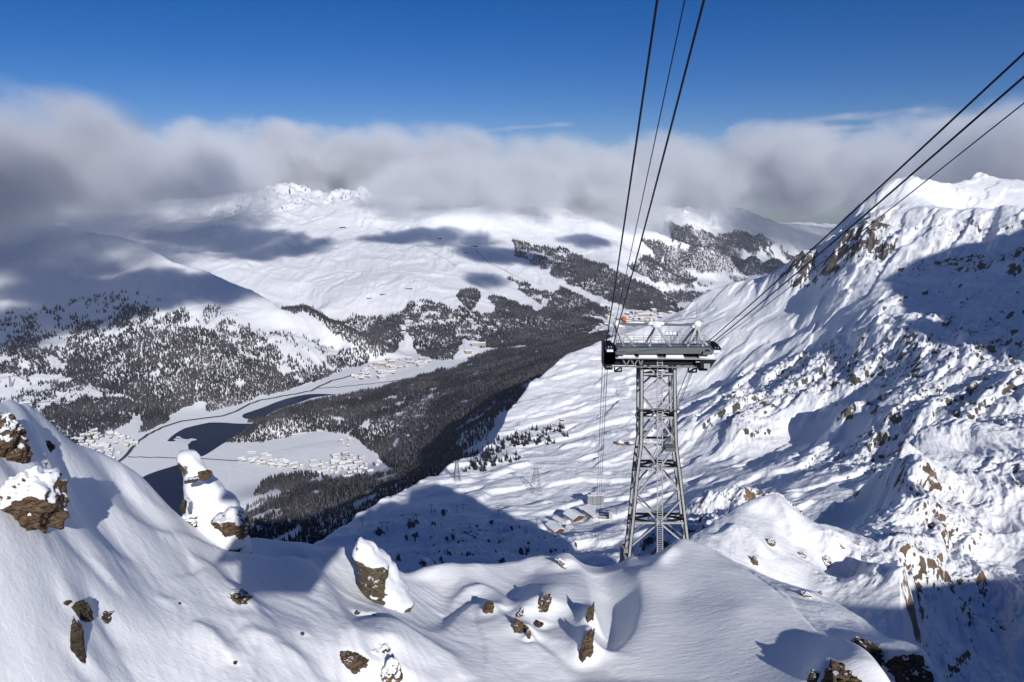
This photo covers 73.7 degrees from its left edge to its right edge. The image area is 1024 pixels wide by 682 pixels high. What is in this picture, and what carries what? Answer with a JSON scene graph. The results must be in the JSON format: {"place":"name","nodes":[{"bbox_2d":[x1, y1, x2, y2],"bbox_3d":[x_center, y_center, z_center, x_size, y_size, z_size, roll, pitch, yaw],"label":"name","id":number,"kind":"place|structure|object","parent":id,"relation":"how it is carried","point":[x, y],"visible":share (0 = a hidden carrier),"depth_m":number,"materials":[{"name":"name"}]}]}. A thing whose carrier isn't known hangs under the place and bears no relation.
{"place":"outdoors","nodes":[
{"label":"outdoors","id":0,"kind":"place"},
{"bbox_2d":[132,458,175,460],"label":"bridge","id":1,"kind":"structure","parent":0,"point":[153,460],"depth_m":3703.84,"materials":[{"name":"white"}]},
{"bbox_2d":[143,465,183,516],"bbox_3d":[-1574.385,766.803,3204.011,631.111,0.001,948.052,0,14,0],"label":"lake","id":2,"kind":"structure","parent":0,"point":[166,484],"depth_m":3410.69,"materials":[{"name":"blue liquid"}]},
{"bbox_2d":[161,439,178,453],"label":"snow track","id":3,"kind":"structure","parent":0,"point":[172,444],"depth_m":3909.41,"materials":[{"name":"white snow"}]},
{"bbox_2d":[128,456,237,460],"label":"road","id":4,"kind":"structure","parent":0,"point":[172,457],"depth_m":3727.65,"materials":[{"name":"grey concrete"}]},
{"bbox_2d":[0,222,375,437],"bbox_3d":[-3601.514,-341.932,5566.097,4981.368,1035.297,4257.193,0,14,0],"label":"mountainside","id":5,"kind":"structure","parent":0,"point":[48,266],"depth_m":5670.19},
{"bbox_2d":[168,422,250,455],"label":"lake","id":6,"kind":"structure","parent":0,"point":[210,436],"depth_m":4069.79,"materials":[{"name":"blue liquid"}]},
{"bbox_2d":[174,438,196,443],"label":"ice sheet","id":7,"kind":"object","parent":6,"relation":"on","point":[186,441],"visible":1,"depth_m":3976.60,"materials":[{"name":"white"}]},
{"bbox_2d":[226,463,230,489],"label":"snow track","id":8,"kind":"structure","parent":0,"point":[229,473],"depth_m":3499.83,"materials":[{"name":"white snow"}]},
{"bbox_2d":[118,375,350,461],"bbox_3d":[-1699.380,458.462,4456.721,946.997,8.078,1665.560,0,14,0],"label":"road","id":9,"kind":"structure","parent":0,"point":[129,451],"depth_m":4342.83,"materials":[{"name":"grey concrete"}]},
{"bbox_2d":[202,438,287,456],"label":"snow track","id":10,"kind":"structure","parent":0,"point":[243,445],"depth_m":3902.11,"materials":[{"name":"white snow"}]},
{"bbox_2d":[216,467,285,475],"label":"snow track","id":11,"kind":"structure","parent":0,"point":[244,471],"depth_m":3559.00,"materials":[{"name":"white snow"}]},
{"bbox_2d":[256,464,303,472],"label":"snow track","id":12,"kind":"structure","parent":0,"point":[273,470],"depth_m":3571.08,"materials":[{"name":"white snow"}]},
{"bbox_2d":[229,445,335,451],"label":"snow track","id":13,"kind":"structure","parent":0,"point":[274,450],"depth_m":3831.09,"materials":[{"name":"white snow"}]},
{"bbox_2d":[242,394,336,418],"bbox_3d":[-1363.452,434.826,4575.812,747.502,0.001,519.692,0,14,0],"label":"lake","id":14,"kind":"structure","parent":0,"point":[267,410],"depth_m":4583.48,"materials":[{"name":"blue liquid"}]},
{"bbox_2d":[248,442,335,449],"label":"snow track","id":15,"kind":"structure","parent":0,"point":[292,448],"depth_m":3851.47,"materials":[{"name":"white"}]},
{"bbox_2d":[0,182,710,358],"bbox_3d":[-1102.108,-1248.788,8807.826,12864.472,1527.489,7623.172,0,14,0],"label":"mountain range","id":16,"kind":"structure","parent":0,"point":[285,244],"depth_m":8808.17,"materials":[{"name":"white snow"}]},
{"bbox_2d":[0,221,793,452],"bbox_3d":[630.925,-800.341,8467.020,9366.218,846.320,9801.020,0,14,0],"label":"conifer forest","id":17,"kind":"object","parent":16,"relation":"on","point":[522,313],"visible":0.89,"depth_m":5265.90,"materials":[{"name":"green plant"}]},
{"bbox_2d":[472,342,485,346],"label":"hotel","id":18,"kind":"structure","parent":16,"relation":"on","point":[477,344],"depth_m":5996.77,"materials":[{"name":"beige paint"}]},
{"bbox_2d":[318,380,398,388],"bbox_3d":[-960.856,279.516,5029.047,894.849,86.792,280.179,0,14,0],"label":"road","id":19,"kind":"structure","parent":0,"point":[361,384],"depth_m":5038.50,"materials":[{"name":"grey asphalt"}]},
{"bbox_2d":[0,192,836,275],"bbox_3d":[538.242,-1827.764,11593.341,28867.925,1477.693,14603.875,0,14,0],"label":"distant mountains","id":20,"kind":"structure","parent":0,"point":[716,220],"depth_m":12425.07,"materials":[{"name":"white snow"}]},
{"bbox_2d":[238,328,638,542],"bbox_3d":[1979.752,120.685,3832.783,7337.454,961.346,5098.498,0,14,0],"label":"wooded slope","id":21,"kind":"structure","parent":0,"point":[251,498],"depth_m":3137.50,"materials":[{"name":"green plant"}]},
{"bbox_2d":[240,370,545,542],"bbox_3d":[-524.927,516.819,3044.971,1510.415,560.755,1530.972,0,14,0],"label":"conifer forest","id":22,"kind":"object","parent":21,"relation":"on","point":[300,487],"visible":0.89,"depth_m":2947.64,"materials":[{"name":"green plant"}]},
{"bbox_2d":[239,329,610,446],"bbox_3d":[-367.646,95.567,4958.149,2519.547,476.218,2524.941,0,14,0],"label":"conifer forest","id":23,"kind":"object","parent":21,"relation":"on","point":[463,385],"visible":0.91,"depth_m":4345.38,"materials":[{"name":"green plant"}]},
{"bbox_2d":[0,400,889,681],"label":"summit snowfield","id":24,"kind":"structure","parent":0,"point":[682,610],"depth_m":49.56,"materials":[{"name":"white snow"}]},
{"bbox_2d":[0,412,32,463],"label":"boulder","id":25,"kind":"object","parent":24,"relation":"on","point":[14,445],"visible":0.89,"depth_m":34.74,"materials":[{"name":"brown stone"}]},
{"bbox_2d":[0,465,69,533],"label":"boulder","id":26,"kind":"object","parent":24,"relation":"on","point":[34,497],"visible":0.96,"depth_m":32.91,"materials":[{"name":"brown stone"}]},
{"bbox_2d":[46,441,55,452],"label":"boulder","id":27,"kind":"object","parent":24,"relation":"on","point":[51,446],"visible":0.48,"depth_m":40.24,"materials":[{"name":"black stone"}]},
{"bbox_2d":[63,600,71,605],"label":"boulder","id":28,"kind":"object","parent":24,"relation":"on","point":[67,602],"visible":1,"depth_m":33.81,"materials":[{"name":"brown stone"}]},
{"bbox_2d":[70,616,86,663],"bbox_3d":[-21.130,15.130,33.250,0.735,3.922,0.359,-10,17,-35],"label":"boulder","id":29,"kind":"object","parent":24,"relation":"on","point":[77,643],"visible":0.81,"depth_m":33.06,"materials":[{"name":"brown stone"}]},
{"bbox_2d":[71,599,93,621],"bbox_3d":[-21.879,13.836,34.540,1.089,1.572,0.754,-6,15,-23],"label":"boulder","id":30,"kind":"object","parent":24,"relation":"on","point":[82,610],"visible":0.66,"depth_m":34.42,"materials":[{"name":"brown stone"}]},
{"bbox_2d":[101,611,112,623],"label":"boulder","id":31,"kind":"object","parent":24,"relation":"on","point":[106,617],"visible":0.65,"depth_m":36.57,"materials":[{"name":"brown stone"}]},
{"bbox_2d":[182,512,197,526],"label":"boulder","id":32,"kind":"object","parent":24,"relation":"on","point":[190,518],"visible":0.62,"depth_m":54.16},
{"bbox_2d":[176,449,252,553],"bbox_3d":[-23.328,13.745,53.411,5.230,10.452,9.151,-6,15,-23],"label":"rock pillar","id":33,"kind":"object","parent":24,"relation":"on","point":[211,502],"visible":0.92,"depth_m":54.17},
{"bbox_2d":[227,588,252,604],"bbox_3d":[-18.466,17.364,46.322,1.262,1.039,1.259,7,15,27],"label":"boulder","id":34,"kind":"object","parent":24,"relation":"on","point":[240,596],"visible":1,"depth_m":46.02,"materials":[{"name":"brown stone"}]},
{"bbox_2d":[340,651,368,673],"bbox_3d":[-10.759,21.842,46.645,1.774,1.713,1.557,4,14,15],"label":"boulder","id":35,"kind":"object","parent":24,"relation":"on","point":[354,662],"visible":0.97,"depth_m":46.22,"materials":[{"name":"brown stone"}]},
{"bbox_2d":[371,643,390,655],"bbox_3d":[-9.527,22.580,48.971,2.803,2.107,1.790,-11,18,-39],"label":"boulder","id":36,"kind":"object","parent":24,"relation":"on","point":[384,648],"visible":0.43,"depth_m":48.43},
{"bbox_2d":[352,537,413,612],"bbox_3d":[-11.023,20.675,58.751,5.148,7.986,4.555,0,14,0],"label":"rock pinnacle","id":37,"kind":"object","parent":24,"relation":"on","point":[381,581],"visible":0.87,"depth_m":57.56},
{"bbox_2d":[380,657,402,681],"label":"boulder","id":38,"kind":"object","parent":24,"relation":"on","point":[391,671],"visible":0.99,"depth_m":47.13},
{"bbox_2d":[481,601,494,613],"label":"boulder","id":39,"kind":"object","parent":24,"relation":"on","point":[488,607],"visible":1,"depth_m":59.30,"materials":[{"name":"brown stone"}]},
{"bbox_2d":[516,607,524,616],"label":"boulder","id":40,"kind":"object","parent":24,"relation":"on","point":[520,613],"visible":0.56,"depth_m":58.97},
{"bbox_2d":[513,618,528,633],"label":"boulder","id":41,"kind":"object","parent":24,"relation":"on","point":[520,627],"visible":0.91,"depth_m":56.35,"materials":[{"name":"brown stone"}]},
{"bbox_2d":[527,630,530,638],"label":"boulder","id":42,"kind":"object","parent":24,"relation":"on","point":[528,634],"visible":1,"depth_m":55.47,"materials":[{"name":"brown stone"}]},
{"bbox_2d":[533,620,543,627],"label":"boulder","id":43,"kind":"object","parent":24,"relation":"on","point":[537,623],"visible":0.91,"depth_m":57.95,"materials":[{"name":"brown stone"}]},
{"bbox_2d":[538,593,551,612],"bbox_3d":[2.280,23.692,59.895,2.461,3.290,1.742,1,14,2],"label":"boulder","id":44,"kind":"object","parent":24,"relation":"on","point":[544,602],"visible":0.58,"depth_m":59.37,"materials":[{"name":"brown stone"}]},
{"bbox_2d":[555,558,567,568],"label":"boulder","id":45,"kind":"object","parent":24,"relation":"on","point":[562,563],"visible":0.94,"depth_m":68.76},
{"bbox_2d":[579,628,594,662],"bbox_3d":[5.819,24.420,53.945,1.350,4.196,1.058,-7,15,-28],"label":"boulder","id":46,"kind":"object","parent":24,"relation":"on","point":[586,649],"visible":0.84,"depth_m":53.44,"materials":[{"name":"brown stone"}]},
{"bbox_2d":[586,602,594,622],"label":"boulder","id":47,"kind":"object","parent":24,"relation":"on","point":[590,613],"visible":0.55,"depth_m":56.78,"materials":[{"name":"brown stone"}]},
{"bbox_2d":[601,317,720,561],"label":"lattice tower","id":48,"kind":"structure","parent":24,"relation":"on","point":[672,356],"depth_m":90.29,"materials":[{"name":"grey metal"}]},
{"bbox_2d":[606,0,658,341],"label":"wire rope","id":49,"kind":"object","parent":48,"relation":"attached to","point":[648,58],"visible":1,"depth_m":42.56,"materials":[{"name":"grey"}]},
{"bbox_2d":[611,0,684,340],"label":"wire rope","id":50,"kind":"object","parent":48,"relation":"attached to","point":[654,143],"visible":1,"depth_m":42.37,"materials":[{"name":"grey"}]},
{"bbox_2d":[613,0,704,342],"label":"wire rope","id":51,"kind":"object","parent":48,"relation":"attached to","point":[688,58],"visible":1,"depth_m":42.42,"materials":[{"name":"grey"}]},
{"bbox_2d":[709,52,1023,340],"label":"wire rope","id":52,"kind":"object","parent":48,"relation":"attached to","point":[950,121],"visible":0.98,"depth_m":43.09,"materials":[{"name":"grey"}]},
{"bbox_2d":[712,75,1023,342],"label":"wire rope","id":53,"kind":"object","parent":48,"relation":"attached to","point":[955,136],"visible":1,"depth_m":43.49,"materials":[{"name":"grey"}]},
{"bbox_2d":[715,103,1023,342],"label":"wire rope","id":54,"kind":"object","parent":48,"relation":"attached to","point":[894,205],"visible":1,"depth_m":43.65,"materials":[{"name":"grey"}]},
{"bbox_2d":[751,556,758,565],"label":"boulder","id":55,"kind":"object","parent":24,"relation":"on","point":[754,560],"visible":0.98,"depth_m":103.47,"materials":[{"name":"brown stone"}]},
{"bbox_2d":[767,538,775,546],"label":"boulder","id":56,"kind":"object","parent":24,"relation":"on","point":[771,542],"visible":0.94,"depth_m":109.69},
{"bbox_2d":[799,552,806,558],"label":"boulder","id":57,"kind":"object","parent":24,"relation":"on","point":[803,555],"visible":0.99,"depth_m":111.56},
{"bbox_2d":[800,590,811,598],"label":"boulder","id":58,"kind":"object","parent":24,"relation":"on","point":[806,594],"visible":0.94,"depth_m":81.52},
{"bbox_2d":[807,669,819,681],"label":"boulder","id":59,"kind":"object","parent":24,"relation":"on","point":[813,676],"visible":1,"depth_m":46.05,"materials":[{"name":"brown stone"}]},
{"bbox_2d":[821,555,831,567],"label":"boulder","id":60,"kind":"object","parent":24,"relation":"on","point":[827,559],"visible":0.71,"depth_m":113.51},
{"bbox_2d":[821,659,861,681],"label":"boulder","id":61,"kind":"object","parent":24,"relation":"on","point":[835,671],"visible":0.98,"depth_m":45.12,"materials":[{"name":"brown stone"}]},
{"bbox_2d":[851,635,883,667],"bbox_3d":[32.921,29.346,63.175,3.062,3.879,3.789,-12,18,-41],"label":"boulder","id":62,"kind":"object","parent":24,"relation":"on","point":[874,651],"visible":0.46,"depth_m":62.47,"materials":[{"name":"brown stone"}]},
{"bbox_2d":[883,652,933,681],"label":"boulder","id":63,"kind":"object","parent":24,"relation":"on","point":[913,667],"visible":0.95,"depth_m":60.46,"materials":[{"name":"brown stone"}]},
{"bbox_2d":[88,227,829,511],"bbox_3d":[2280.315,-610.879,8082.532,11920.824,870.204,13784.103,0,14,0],"label":"valley floor","id":64,"kind":"structure","parent":0,"point":[241,485],"depth_m":4141.70,"materials":[{"name":"white snow"}]},
{"bbox_2d":[123,442,129,447],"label":"house","id":65,"kind":"structure","parent":64,"relation":"on","point":[126,444],"depth_m":3851.32,"materials":[{"name":"beige paint"}]},
{"bbox_2d":[130,440,137,445],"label":"house","id":66,"kind":"structure","parent":64,"relation":"on","point":[132,443],"depth_m":3883.49,"materials":[{"name":"grey paint"}]},
{"bbox_2d":[237,456,244,461],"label":"house","id":67,"kind":"structure","parent":64,"relation":"on","point":[240,458],"depth_m":3679.52,"materials":[{"name":"beige paint"}]},
{"bbox_2d":[260,452,267,457],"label":"house","id":68,"kind":"structure","parent":64,"relation":"on","point":[263,454],"depth_m":3732.63,"materials":[{"name":"grey paint"}]},
{"bbox_2d":[291,432,303,435],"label":"building","id":69,"kind":"structure","parent":64,"relation":"on","point":[296,434],"depth_m":4053.28,"materials":[{"name":"beige paint"}]},
{"bbox_2d":[310,458,316,463],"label":"house","id":70,"kind":"structure","parent":64,"relation":"on","point":[312,461],"depth_m":3652.27,"materials":[{"name":"grey paint"}]},
{"bbox_2d":[311,464,317,469],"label":"house","id":71,"kind":"structure","parent":64,"relation":"on","point":[314,466],"depth_m":3577.43,"materials":[{"name":"grey paint"}]},
{"bbox_2d":[322,468,328,473],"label":"house","id":72,"kind":"structure","parent":64,"relation":"on","point":[325,470],"depth_m":3520.00,"materials":[{"name":"grey paint"}]},
{"bbox_2d":[331,452,339,458],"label":"house","id":73,"kind":"structure","parent":64,"relation":"on","point":[335,454],"depth_m":3717.64,"materials":[{"name":"grey paint"}]},
{"bbox_2d":[341,450,349,456],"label":"house","id":74,"kind":"structure","parent":64,"relation":"on","point":[344,453],"depth_m":3737.98,"materials":[{"name":"beige paint"}]},
{"bbox_2d":[348,451,353,458],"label":"house","id":75,"kind":"structure","parent":64,"relation":"on","point":[351,454],"depth_m":3704.54,"materials":[{"name":"beige paint"}]},
{"bbox_2d":[348,466,355,470],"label":"house","id":76,"kind":"structure","parent":64,"relation":"on","point":[352,468],"depth_m":3510.68,"materials":[{"name":"grey paint"}]},
{"bbox_2d":[353,460,361,465],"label":"house","id":77,"kind":"structure","parent":64,"relation":"on","point":[357,462],"depth_m":3601.51,"materials":[{"name":"grey paint"}]},
{"bbox_2d":[378,375,384,379],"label":"house","id":78,"kind":"structure","parent":64,"relation":"on","point":[380,377],"depth_m":5164.64,"materials":[{"name":"grey paint"}]},
{"bbox_2d":[378,362,385,365],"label":"hotel","id":79,"kind":"structure","parent":64,"relation":"on","point":[381,363],"depth_m":5508.82,"materials":[{"name":"beige paint"}]},
{"bbox_2d":[416,362,423,366],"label":"house","id":80,"kind":"structure","parent":64,"relation":"on","point":[421,364],"depth_m":5505.71,"materials":[{"name":"grey paint"}]},
{"bbox_2d":[0,0,1023,224],"label":"sky","id":81,"kind":"structure","parent":0,"point":[788,111],"materials":[{"name":"blue"}]},
{"bbox_2d":[312,297,1023,572],"bbox_3d":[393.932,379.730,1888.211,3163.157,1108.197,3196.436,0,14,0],"label":"snow plateau","id":82,"kind":"structure","parent":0,"point":[813,432],"depth_m":1692.45,"materials":[{"name":"white snow"}]},
{"bbox_2d":[453,460,460,480],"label":"lattice mast","id":83,"kind":"object","parent":82,"relation":"on","point":[455,470],"visible":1,"depth_m":1544.26,"materials":[{"name":"metal"}]},
{"bbox_2d":[530,468,542,495],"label":"lattice mast","id":84,"kind":"object","parent":82,"relation":"on","point":[538,482],"visible":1,"depth_m":1496.42,"materials":[{"name":"metal"}]},
{"bbox_2d":[546,520,564,533],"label":"chalet","id":85,"kind":"object","parent":82,"relation":"on","point":[552,526],"visible":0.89,"depth_m":1219.28,"materials":[{"name":"grey paint"}]},
{"bbox_2d":[553,516,567,526],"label":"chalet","id":86,"kind":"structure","parent":82,"relation":"on","point":[561,521],"depth_m":1285.82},
{"bbox_2d":[565,525,573,529],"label":"sun terrace","id":87,"kind":"structure","parent":82,"relation":"on","point":[570,527],"depth_m":1252.45,"materials":[{"name":"white"}]},
{"bbox_2d":[563,509,584,523],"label":"lodge","id":88,"kind":"structure","parent":82,"relation":"on","point":[573,516],"depth_m":1312.53,"materials":[{"name":"grey paint"}]},
{"bbox_2d":[587,494,592,504],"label":"annex tower","id":89,"kind":"structure","parent":82,"relation":"on","point":[589,499],"depth_m":1425.25,"materials":[{"name":"grey metal"}]},
{"bbox_2d":[582,507,600,518],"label":"restaurant","id":90,"kind":"structure","parent":82,"relation":"on","point":[589,512],"depth_m":1332.65,"materials":[{"name":"grey paint"}]},
{"bbox_2d":[590,491,603,504],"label":"cable car hall","id":91,"kind":"structure","parent":82,"relation":"on","point":[597,497],"depth_m":1427.27,"materials":[{"name":"grey metal"}]},
{"bbox_2d":[595,365,602,534],"bbox_3d":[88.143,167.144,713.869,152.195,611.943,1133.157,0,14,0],"label":"wire rope","id":92,"kind":"object","parent":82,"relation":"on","point":[599,437],"visible":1,"depth_m":129.06,"materials":[{"name":"grey"}]},
{"bbox_2d":[597,374,604,529],"bbox_3d":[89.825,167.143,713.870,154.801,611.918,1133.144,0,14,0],"label":"wire rope","id":93,"kind":"object","parent":82,"relation":"on","point":[601,441],"visible":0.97,"depth_m":122.56,"materials":[{"name":"grey"}]},
{"bbox_2d":[598,370,607,539],"bbox_3d":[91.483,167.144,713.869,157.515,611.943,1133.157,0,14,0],"label":"wire rope","id":94,"kind":"object","parent":82,"relation":"on","point":[603,445],"visible":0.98,"depth_m":135.57,"materials":[{"name":"grey"}]},
{"bbox_2d":[598,509,612,520],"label":"docking frame","id":95,"kind":"object","parent":82,"relation":"on","point":[609,516],"visible":0.92,"depth_m":1315.62,"materials":[{"name":"white metal"}]},
{"bbox_2d":[603,370,687,539],"bbox_3d":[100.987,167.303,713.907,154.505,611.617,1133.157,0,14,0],"label":"wire rope","id":96,"kind":"object","parent":95,"relation":"attached to","point":[659,440],"visible":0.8,"depth_m":129.15,"materials":[{"name":"grey"}]},
{"bbox_2d":[606,373,691,533],"bbox_3d":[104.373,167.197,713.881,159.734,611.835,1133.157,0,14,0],"label":"wire rope","id":97,"kind":"object","parent":95,"relation":"attached to","point":[667,432],"visible":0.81,"depth_m":110.07,"materials":[{"name":"grey"}]},
{"bbox_2d":[616,440,623,445],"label":"rubble heap","id":98,"kind":"object","parent":82,"relation":"on","point":[619,442],"visible":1,"depth_m":1858.64,"materials":[{"name":"white snow"}]},
{"bbox_2d":[627,441,634,445],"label":"rubble heap","id":99,"kind":"object","parent":82,"relation":"on","point":[629,443],"visible":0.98,"depth_m":1850.06,"materials":[{"name":"white snow"}]},
{"bbox_2d":[607,368,692,535],"bbox_3d":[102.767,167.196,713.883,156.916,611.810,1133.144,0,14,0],"label":"wire rope","id":100,"kind":"object","parent":82,"relation":"on","point":[664,435],"visible":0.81,"depth_m":123.18,"materials":[{"name":"grey"}]},
{"bbox_2d":[618,417,1023,681],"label":"rock ridge","id":101,"kind":"object","parent":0,"point":[930,567],"visible":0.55,"depth_m":137.12,"materials":[{"name":"white snow"}]},
{"bbox_2d":[663,172,1023,361],"bbox_3d":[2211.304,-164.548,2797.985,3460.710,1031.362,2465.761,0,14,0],"label":"mountain","id":102,"kind":"structure","parent":0,"point":[929,246],"depth_m":2472.52,"materials":[{"name":"white snow"}]}
]}

